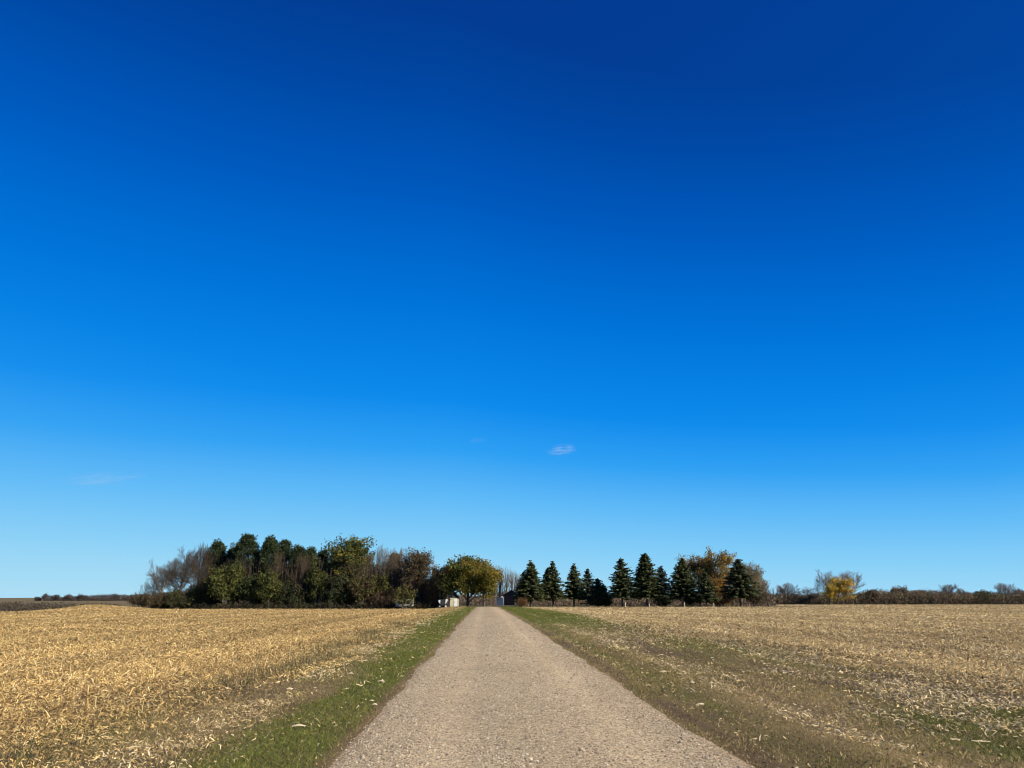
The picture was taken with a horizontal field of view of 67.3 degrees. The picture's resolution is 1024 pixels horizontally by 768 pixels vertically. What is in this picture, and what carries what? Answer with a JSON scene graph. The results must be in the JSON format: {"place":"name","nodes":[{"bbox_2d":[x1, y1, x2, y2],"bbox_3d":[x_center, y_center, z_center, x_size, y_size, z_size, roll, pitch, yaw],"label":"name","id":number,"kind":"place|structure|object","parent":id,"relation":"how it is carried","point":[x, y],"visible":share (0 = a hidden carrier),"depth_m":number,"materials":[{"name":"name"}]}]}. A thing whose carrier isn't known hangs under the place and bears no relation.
{"place":"outdoors","nodes":[
{"label":"outdoors","id":0,"kind":"place"},
{"bbox_2d":[446,594,497,605],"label":"undergrowth","id":1,"kind":"object","parent":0,"point":[478,601],"visible":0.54,"depth_m":211.80,"materials":[{"name":"brown plant"}]},
{"bbox_2d":[0,598,1023,729],"bbox_3d":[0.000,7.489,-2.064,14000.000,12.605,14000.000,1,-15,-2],"label":"ground","id":2,"kind":"structure","parent":0,"point":[28,600],"depth_m":28.38,"materials":[{"name":"soil"}]},
{"bbox_2d":[40,593,49,600],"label":"distant tree","id":3,"kind":"object","parent":2,"relation":"on","point":[45,596],"visible":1,"depth_m":817.81,"materials":[{"name":"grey plant"}]},
{"bbox_2d":[50,594,60,600],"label":"distant tree","id":4,"kind":"object","parent":2,"relation":"on","point":[55,597],"visible":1,"depth_m":818.04,"materials":[{"name":"grey plant"}]},
{"bbox_2d":[0,600,117,611],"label":"valley brush","id":5,"kind":"object","parent":2,"relation":"on","point":[12,607],"visible":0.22,"depth_m":320.16,"materials":[{"name":"brown plant"}]},
{"bbox_2d":[63,594,72,600],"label":"distant tree","id":6,"kind":"object","parent":2,"relation":"on","point":[67,597],"visible":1,"depth_m":817.46,"materials":[{"name":"grey plant"}]},
{"bbox_2d":[74,593,87,600],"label":"distant tree","id":7,"kind":"object","parent":2,"relation":"on","point":[81,596],"visible":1,"depth_m":816.35,"materials":[{"name":"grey plant"}]},
{"bbox_2d":[43,593,149,600],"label":"distant wood","id":8,"kind":"object","parent":2,"relation":"on","point":[99,597],"visible":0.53,"depth_m":835.37,"materials":[{"name":"brown plant"}]},
{"bbox_2d":[111,593,119,600],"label":"distant tree","id":9,"kind":"object","parent":2,"relation":"on","point":[115,596],"visible":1,"depth_m":818.52,"materials":[{"name":"grey plant"}]},
{"bbox_2d":[126,592,162,607],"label":"shrub","id":10,"kind":"object","parent":2,"relation":"on","point":[144,600],"visible":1,"depth_m":135.46,"materials":[{"name":"brown plant"}]},
{"bbox_2d":[145,591,169,608],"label":"shrub","id":11,"kind":"object","parent":2,"relation":"on","point":[154,596],"visible":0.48,"depth_m":137.94,"materials":[{"name":"brown plant"}]},
{"bbox_2d":[142,560,187,607],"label":"bare tree","id":12,"kind":"object","parent":2,"relation":"on","point":[161,574],"visible":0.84,"depth_m":141.19,"materials":[{"name":"brown plant"}]},
{"bbox_2d":[144,547,208,594],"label":"bare tree","id":13,"kind":"object","parent":2,"relation":"on","point":[186,565],"visible":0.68,"depth_m":143.52,"materials":[{"name":"brown plant"}]},
{"bbox_2d":[159,588,197,608],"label":"shrub","id":14,"kind":"object","parent":2,"relation":"on","point":[174,596],"visible":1,"depth_m":138.34,"materials":[{"name":"green plant"}]},
{"bbox_2d":[166,543,224,593],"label":"bare tree","id":15,"kind":"object","parent":2,"relation":"on","point":[203,565],"visible":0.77,"depth_m":146.32,"materials":[{"name":"brown plant"}]},
{"bbox_2d":[185,583,213,607],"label":"shrub","id":16,"kind":"object","parent":2,"relation":"on","point":[202,598],"visible":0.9,"depth_m":140.03,"materials":[{"name":"green plant"}]},
{"bbox_2d":[202,538,229,601],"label":"pine tree","id":17,"kind":"object","parent":2,"relation":"on","point":[218,548],"visible":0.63,"depth_m":149.06,"materials":[{"name":"green plant"}]},
{"bbox_2d":[199,559,247,608],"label":"leafy tree","id":18,"kind":"object","parent":2,"relation":"on","point":[223,583],"visible":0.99,"depth_m":140.18,"materials":[{"name":"green plant"}]},
{"bbox_2d":[223,543,235,608],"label":"pine tree","id":19,"kind":"object","parent":2,"relation":"on","point":[230,558],"visible":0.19,"depth_m":150.58,"materials":[{"name":"green plant"}]},
{"bbox_2d":[0,604,465,767],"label":"corn stubble","id":20,"kind":"object","parent":2,"relation":"on","point":[130,618],"visible":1,"depth_m":19.69,"materials":[{"name":"beige plant"}]},
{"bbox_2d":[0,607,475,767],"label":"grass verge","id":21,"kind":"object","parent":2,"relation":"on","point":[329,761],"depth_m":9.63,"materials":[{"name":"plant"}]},
{"bbox_2d":[227,554,254,601],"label":"bare tree","id":22,"kind":"object","parent":2,"relation":"on","point":[241,566],"visible":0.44,"depth_m":145.23,"materials":[{"name":"brown plant"}]},
{"bbox_2d":[230,533,260,604],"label":"pine tree","id":23,"kind":"object","parent":2,"relation":"on","point":[250,547],"visible":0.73,"depth_m":146.86,"materials":[{"name":"green plant"}]},
{"bbox_2d":[233,573,260,606],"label":"leafy tree","id":24,"kind":"object","parent":2,"relation":"on","point":[246,590],"visible":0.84,"depth_m":140.90,"materials":[{"name":"green plant"}]},
{"bbox_2d":[256,534,280,574],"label":"pine tree","id":25,"kind":"object","parent":2,"relation":"on","point":[271,545],"visible":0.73,"depth_m":146.03,"materials":[{"name":"green plant"}]},
{"bbox_2d":[254,569,283,608],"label":"leafy tree","id":26,"kind":"object","parent":2,"relation":"on","point":[268,588],"visible":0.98,"depth_m":140.01,"materials":[{"name":"green plant"}]},
{"bbox_2d":[263,549,290,608],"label":"bare tree","id":27,"kind":"object","parent":2,"relation":"on","point":[278,564],"visible":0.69,"depth_m":145.17,"materials":[{"name":"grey plant"}]},
{"bbox_2d":[276,539,292,587],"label":"pine tree","id":28,"kind":"object","parent":2,"relation":"on","point":[286,544],"visible":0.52,"depth_m":149.05,"materials":[{"name":"green plant"}]},
{"bbox_2d":[272,578,307,608],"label":"leafy tree","id":29,"kind":"object","parent":2,"relation":"on","point":[292,593],"visible":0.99,"depth_m":140.78,"materials":[{"name":"green plant"}]},
{"bbox_2d":[148,597,443,608],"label":"front brush","id":30,"kind":"object","parent":2,"relation":"on","point":[333,605],"visible":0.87,"depth_m":139.16,"materials":[{"name":"black plant"}]},
{"bbox_2d":[285,543,308,581],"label":"pine tree","id":31,"kind":"object","parent":2,"relation":"on","point":[297,550],"visible":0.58,"depth_m":146.85,"materials":[{"name":"green plant"}]},
{"bbox_2d":[287,552,318,602],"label":"bare tree","id":32,"kind":"object","parent":2,"relation":"on","point":[304,564],"visible":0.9,"depth_m":144.34,"materials":[{"name":"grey plant"}]},
{"bbox_2d":[164,556,447,608],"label":"undergrowth","id":33,"kind":"object","parent":2,"relation":"on","point":[393,585],"visible":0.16,"depth_m":144.03,"materials":[{"name":"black plant"}]},
{"bbox_2d":[299,545,319,608],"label":"pine tree","id":34,"kind":"object","parent":2,"relation":"on","point":[311,553],"visible":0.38,"depth_m":147.80,"materials":[{"name":"green plant"}]},
{"bbox_2d":[304,562,330,608],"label":"leafy tree","id":35,"kind":"object","parent":2,"relation":"on","point":[317,579],"visible":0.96,"depth_m":141.65,"materials":[{"name":"green plant"}]},
{"bbox_2d":[317,549,330,567],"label":"pine tree","id":36,"kind":"object","parent":2,"relation":"on","point":[321,553],"visible":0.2,"depth_m":152.13,"materials":[{"name":"green plant"}]},
{"bbox_2d":[320,571,350,608],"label":"leafy tree","id":37,"kind":"object","parent":2,"relation":"on","point":[336,589],"visible":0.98,"depth_m":140.62,"materials":[{"name":"green plant"}]},
{"bbox_2d":[311,534,383,604],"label":"leafy tree","id":38,"kind":"object","parent":2,"relation":"on","point":[351,550],"visible":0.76,"depth_m":146.07,"materials":[{"name":"green plant"}]},
{"bbox_2d":[347,556,372,581],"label":"bare tree","id":39,"kind":"object","parent":2,"relation":"on","point":[362,571],"visible":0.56,"depth_m":144.06,"materials":[{"name":"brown plant"}]},
{"bbox_2d":[345,574,379,607],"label":"leafy tree","id":40,"kind":"object","parent":2,"relation":"on","point":[362,588],"visible":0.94,"depth_m":140.19,"materials":[{"name":"green plant"}]},
{"bbox_2d":[365,544,390,575],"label":"bare tree","id":41,"kind":"object","parent":2,"relation":"on","point":[379,556],"visible":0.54,"depth_m":150.51,"materials":[{"name":"grey plant"}]},
{"bbox_2d":[366,589,393,608],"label":"shrub","id":42,"kind":"object","parent":2,"relation":"on","point":[378,597],"visible":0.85,"depth_m":140.68,"materials":[{"name":"brown plant"}]},
{"bbox_2d":[370,574,392,599],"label":"leafy tree","id":43,"kind":"object","parent":2,"relation":"on","point":[381,587],"visible":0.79,"depth_m":142.24,"materials":[{"name":"green plant"}]},
{"bbox_2d":[378,548,410,590],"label":"bare tree","id":44,"kind":"object","parent":2,"relation":"on","point":[396,558],"visible":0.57,"depth_m":148.27,"materials":[{"name":"brown plant"}]},
{"bbox_2d":[392,585,417,608],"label":"shrub","id":45,"kind":"object","parent":2,"relation":"on","point":[404,597],"visible":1,"depth_m":137.15,"materials":[{"name":"green plant"}]},
{"bbox_2d":[396,599,413,608],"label":"camper trailer","id":46,"kind":"object","parent":2,"relation":"on","point":[404,605],"visible":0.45,"depth_m":138.94,"materials":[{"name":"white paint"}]},
{"bbox_2d":[393,547,458,602],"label":"oak tree","id":47,"kind":"object","parent":2,"relation":"on","point":[418,567],"visible":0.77,"depth_m":143.15,"materials":[{"name":"brown plant"}]},
{"bbox_2d":[421,588,443,607],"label":"shrub","id":48,"kind":"object","parent":2,"relation":"on","point":[435,600],"visible":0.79,"depth_m":140.15,"materials":[{"name":"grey plant"}]},
{"bbox_2d":[423,563,452,599],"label":"oak tree","id":49,"kind":"object","parent":2,"relation":"on","point":[432,585],"visible":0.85,"depth_m":140.11,"materials":[{"name":"brown plant"}]},
{"bbox_2d":[438,599,447,607],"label":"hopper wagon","id":50,"kind":"object","parent":2,"relation":"on","point":[442,602],"visible":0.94,"depth_m":137.56,"materials":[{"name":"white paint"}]},
{"bbox_2d":[449,594,459,606],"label":"garden shed","id":51,"kind":"structure","parent":2,"relation":"on","point":[453,601],"depth_m":165.53,"materials":[{"name":"beige paint"}]},
{"bbox_2d":[435,553,507,606],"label":"maple tree","id":52,"kind":"object","parent":2,"relation":"on","point":[464,569],"visible":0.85,"depth_m":139.61,"materials":[{"name":"green plant"}]},
{"bbox_2d":[469,571,498,606],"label":"maple tree","id":53,"kind":"object","parent":2,"relation":"on","point":[483,583],"visible":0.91,"depth_m":139.10,"materials":[{"name":"green plant"}]},
{"bbox_2d":[496,566,504,597],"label":"poplar tree","id":54,"kind":"object","parent":2,"relation":"on","point":[499,586],"visible":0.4,"depth_m":285.87,"materials":[{"name":"grey plant"}]},
{"bbox_2d":[500,569,510,594],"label":"poplar tree","id":55,"kind":"object","parent":2,"relation":"on","point":[507,579],"visible":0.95,"depth_m":278.73,"materials":[{"name":"grey plant"}]},
{"bbox_2d":[506,569,515,590],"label":"poplar tree","id":56,"kind":"object","parent":2,"relation":"on","point":[511,581],"visible":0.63,"depth_m":284.73,"materials":[{"name":"grey plant"}]},
{"bbox_2d":[496,590,526,604],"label":"farm shed","id":57,"kind":"structure","parent":2,"relation":"on","point":[507,598],"depth_m":241.36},
{"bbox_2d":[505,596,512,604],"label":"door","id":58,"kind":"structure","parent":57,"relation":"in","point":[508,599],"depth_m":241.01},
{"bbox_2d":[0,618,1023,767],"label":"soil clods","id":59,"kind":"object","parent":2,"relation":"on","point":[101,730],"visible":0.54,"depth_m":12.53,"materials":[{"name":"soil"}]},
{"bbox_2d":[0,606,1023,767],"bbox_3d":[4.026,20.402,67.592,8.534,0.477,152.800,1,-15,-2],"label":"grass verge","id":60,"kind":"object","parent":2,"relation":"on","point":[766,758],"depth_m":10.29,"materials":[{"name":"plant"}]},
{"bbox_2d":[0,619,1022,767],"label":"edge weeds","id":61,"kind":"object","parent":60,"relation":"on","point":[292,662],"visible":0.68,"depth_m":14.58,"materials":[{"name":"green plant"}]},
{"bbox_2d":[513,572,519,589],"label":"poplar tree","id":62,"kind":"object","parent":2,"relation":"on","point":[516,581],"visible":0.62,"depth_m":280.38,"materials":[{"name":"grey plant"}]},
{"bbox_2d":[517,597,528,606],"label":"shrub","id":63,"kind":"object","parent":2,"relation":"on","point":[521,602],"visible":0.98,"depth_m":130.40,"materials":[{"name":"brown plant"}]},
{"bbox_2d":[513,560,549,606],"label":"spruce tree","id":64,"kind":"object","parent":2,"relation":"on","point":[529,583],"visible":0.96,"depth_m":133.71,"materials":[{"name":"green plant"}]},
{"bbox_2d":[538,561,566,606],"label":"spruce tree","id":65,"kind":"object","parent":2,"relation":"on","point":[551,589],"visible":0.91,"depth_m":138.61,"materials":[{"name":"green plant"}]},
{"bbox_2d":[561,563,588,606],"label":"spruce tree","id":66,"kind":"object","parent":2,"relation":"on","point":[574,591],"visible":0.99,"depth_m":142.47,"materials":[{"name":"green plant"}]},
{"bbox_2d":[581,568,594,606],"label":"spruce tree","id":67,"kind":"object","parent":2,"relation":"on","point":[587,576],"visible":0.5,"depth_m":146.75,"materials":[{"name":"green plant"}]},
{"bbox_2d":[580,578,613,606],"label":"spruce tree","id":68,"kind":"object","parent":2,"relation":"on","point":[598,596],"visible":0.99,"depth_m":140.11,"materials":[{"name":"green plant"}]},
{"bbox_2d":[607,558,640,606],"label":"spruce tree","id":69,"kind":"object","parent":2,"relation":"on","point":[622,589],"visible":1,"depth_m":137.80,"materials":[{"name":"green plant"}]},
{"bbox_2d":[514,594,775,605],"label":"undergrowth","id":70,"kind":"object","parent":2,"relation":"on","point":[617,602],"visible":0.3,"depth_m":164.94,"materials":[{"name":"brown plant"}]},
{"bbox_2d":[632,552,667,606],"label":"spruce tree","id":71,"kind":"object","parent":2,"relation":"on","point":[647,579],"visible":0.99,"depth_m":137.72,"materials":[{"name":"green plant"}]},
{"bbox_2d":[648,593,673,606],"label":"shrub","id":72,"kind":"object","parent":2,"relation":"on","point":[664,601],"visible":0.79,"depth_m":140.74,"materials":[{"name":"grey plant"}]},
{"bbox_2d":[652,566,670,606],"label":"spruce tree","id":73,"kind":"object","parent":2,"relation":"on","point":[661,577],"visible":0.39,"depth_m":147.70,"materials":[{"name":"green plant"}]},
{"bbox_2d":[661,558,699,606],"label":"spruce tree","id":74,"kind":"object","parent":2,"relation":"on","point":[682,586],"visible":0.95,"depth_m":136.64,"materials":[{"name":"green plant"}]},
{"bbox_2d":[674,598,705,606],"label":"shrub","id":75,"kind":"object","parent":2,"relation":"on","point":[689,601],"visible":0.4,"depth_m":140.99,"materials":[{"name":"brown plant"}]},
{"bbox_2d":[675,554,720,605],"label":"gold tree","id":76,"kind":"object","parent":2,"relation":"on","point":[693,565],"visible":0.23,"depth_m":154.24,"materials":[{"name":"grey plant"}]},
{"bbox_2d":[690,572,722,606],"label":"spruce tree","id":77,"kind":"object","parent":2,"relation":"on","point":[705,588],"visible":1,"depth_m":133.64,"materials":[{"name":"green plant"}]},
{"bbox_2d":[693,546,736,606],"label":"gold tree","id":78,"kind":"object","parent":2,"relation":"on","point":[723,561],"visible":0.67,"depth_m":150.27,"materials":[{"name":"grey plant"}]},
{"bbox_2d":[711,577,730,606],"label":"gold tree","id":79,"kind":"object","parent":2,"relation":"on","point":[719,582],"visible":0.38,"depth_m":142.35,"materials":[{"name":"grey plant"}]},
{"bbox_2d":[711,594,738,606],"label":"shrub","id":80,"kind":"object","parent":2,"relation":"on","point":[721,603],"visible":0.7,"depth_m":135.29,"materials":[{"name":"brown plant"}]},
{"bbox_2d":[715,559,763,606],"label":"spruce tree","id":81,"kind":"object","parent":2,"relation":"on","point":[738,580],"visible":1,"depth_m":136.35,"materials":[{"name":"green plant"}]},
{"bbox_2d":[743,560,769,606],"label":"gold tree","id":82,"kind":"object","parent":2,"relation":"on","point":[757,573],"visible":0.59,"depth_m":150.45,"materials":[{"name":"grey plant"}]},
{"bbox_2d":[746,589,769,606],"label":"shrub","id":83,"kind":"object","parent":2,"relation":"on","point":[758,600],"visible":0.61,"depth_m":143.90,"materials":[{"name":"brown plant"}]},
{"bbox_2d":[513,604,1023,767],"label":"corn stubble","id":84,"kind":"object","parent":2,"relation":"on","point":[887,615],"visible":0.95,"depth_m":26.60,"materials":[{"name":"beige plant"}]},
{"bbox_2d":[757,577,780,606],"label":"bare tree","id":85,"kind":"object","parent":2,"relation":"on","point":[762,581],"visible":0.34,"depth_m":153.71,"materials":[{"name":"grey plant"}]},
{"bbox_2d":[776,582,799,603],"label":"bare tree","id":86,"kind":"object","parent":2,"relation":"on","point":[786,590],"visible":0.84,"depth_m":316.84,"materials":[{"name":"grey plant"}]},
{"bbox_2d":[794,587,822,599],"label":"bare tree","id":87,"kind":"object","parent":2,"relation":"on","point":[806,593],"visible":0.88,"depth_m":318.22,"materials":[{"name":"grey plant"}]},
{"bbox_2d":[813,569,838,603],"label":"bare tree","id":88,"kind":"object","parent":2,"relation":"on","point":[825,579],"visible":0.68,"depth_m":312.27,"materials":[{"name":"grey plant"}]},
{"bbox_2d":[819,576,856,604],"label":"yellow tree","id":89,"kind":"object","parent":2,"relation":"on","point":[833,589],"visible":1,"depth_m":298.96,"materials":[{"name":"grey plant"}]},
{"bbox_2d":[835,571,864,604],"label":"bare tree","id":90,"kind":"object","parent":2,"relation":"on","point":[847,576],"visible":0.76,"depth_m":306.36,"materials":[{"name":"grey plant"}]},
{"bbox_2d":[854,588,881,602],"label":"brown tree","id":91,"kind":"object","parent":2,"relation":"on","point":[872,591],"visible":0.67,"depth_m":316.89,"materials":[{"name":"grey plant"}]},
{"bbox_2d":[768,588,1023,604],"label":"treeline brush","id":92,"kind":"object","parent":2,"relation":"on","point":[800,599],"visible":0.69,"depth_m":315.14,"materials":[{"name":"brown plant"}]},
{"bbox_2d":[885,585,913,598],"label":"brown tree","id":93,"kind":"object","parent":2,"relation":"on","point":[893,589],"visible":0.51,"depth_m":321.82,"materials":[{"name":"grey plant"}]},
{"bbox_2d":[913,589,935,600],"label":"brown tree","id":94,"kind":"object","parent":2,"relation":"on","point":[921,593],"visible":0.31,"depth_m":320.15,"materials":[{"name":"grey plant"}]},
{"bbox_2d":[938,583,958,601],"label":"bare tree","id":95,"kind":"object","parent":2,"relation":"on","point":[949,587],"visible":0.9,"depth_m":318.37,"materials":[{"name":"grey plant"}]},
{"bbox_2d":[956,588,970,600],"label":"bare tree","id":96,"kind":"object","parent":2,"relation":"on","point":[959,590],"visible":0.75,"depth_m":319.30,"materials":[{"name":"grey plant"}]},
{"bbox_2d":[972,589,1000,602],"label":"olive tree","id":97,"kind":"object","parent":2,"relation":"on","point":[984,593],"visible":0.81,"depth_m":315.63,"materials":[{"name":"brown plant"}]},
{"bbox_2d":[994,582,1015,604],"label":"bare tree","id":98,"kind":"object","parent":2,"relation":"on","point":[1005,590],"visible":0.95,"depth_m":318.12,"materials":[{"name":"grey plant"}]},
{"bbox_2d":[1004,587,1023,601],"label":"bare tree","id":99,"kind":"object","parent":2,"relation":"on","point":[1018,591],"visible":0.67,"depth_m":319.39,"materials":[{"name":"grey plant"}]},
{"bbox_2d":[0,0,1023,597],"label":"sky","id":100,"kind":"structure","parent":0,"point":[590,284],"materials":[{"name":"blue"}]},
{"bbox_2d":[322,606,754,767],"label":"gravel road","id":101,"kind":"structure","parent":0,"point":[482,613],"depth_m":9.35,"materials":[{"name":"beige gravel"}]}
]}

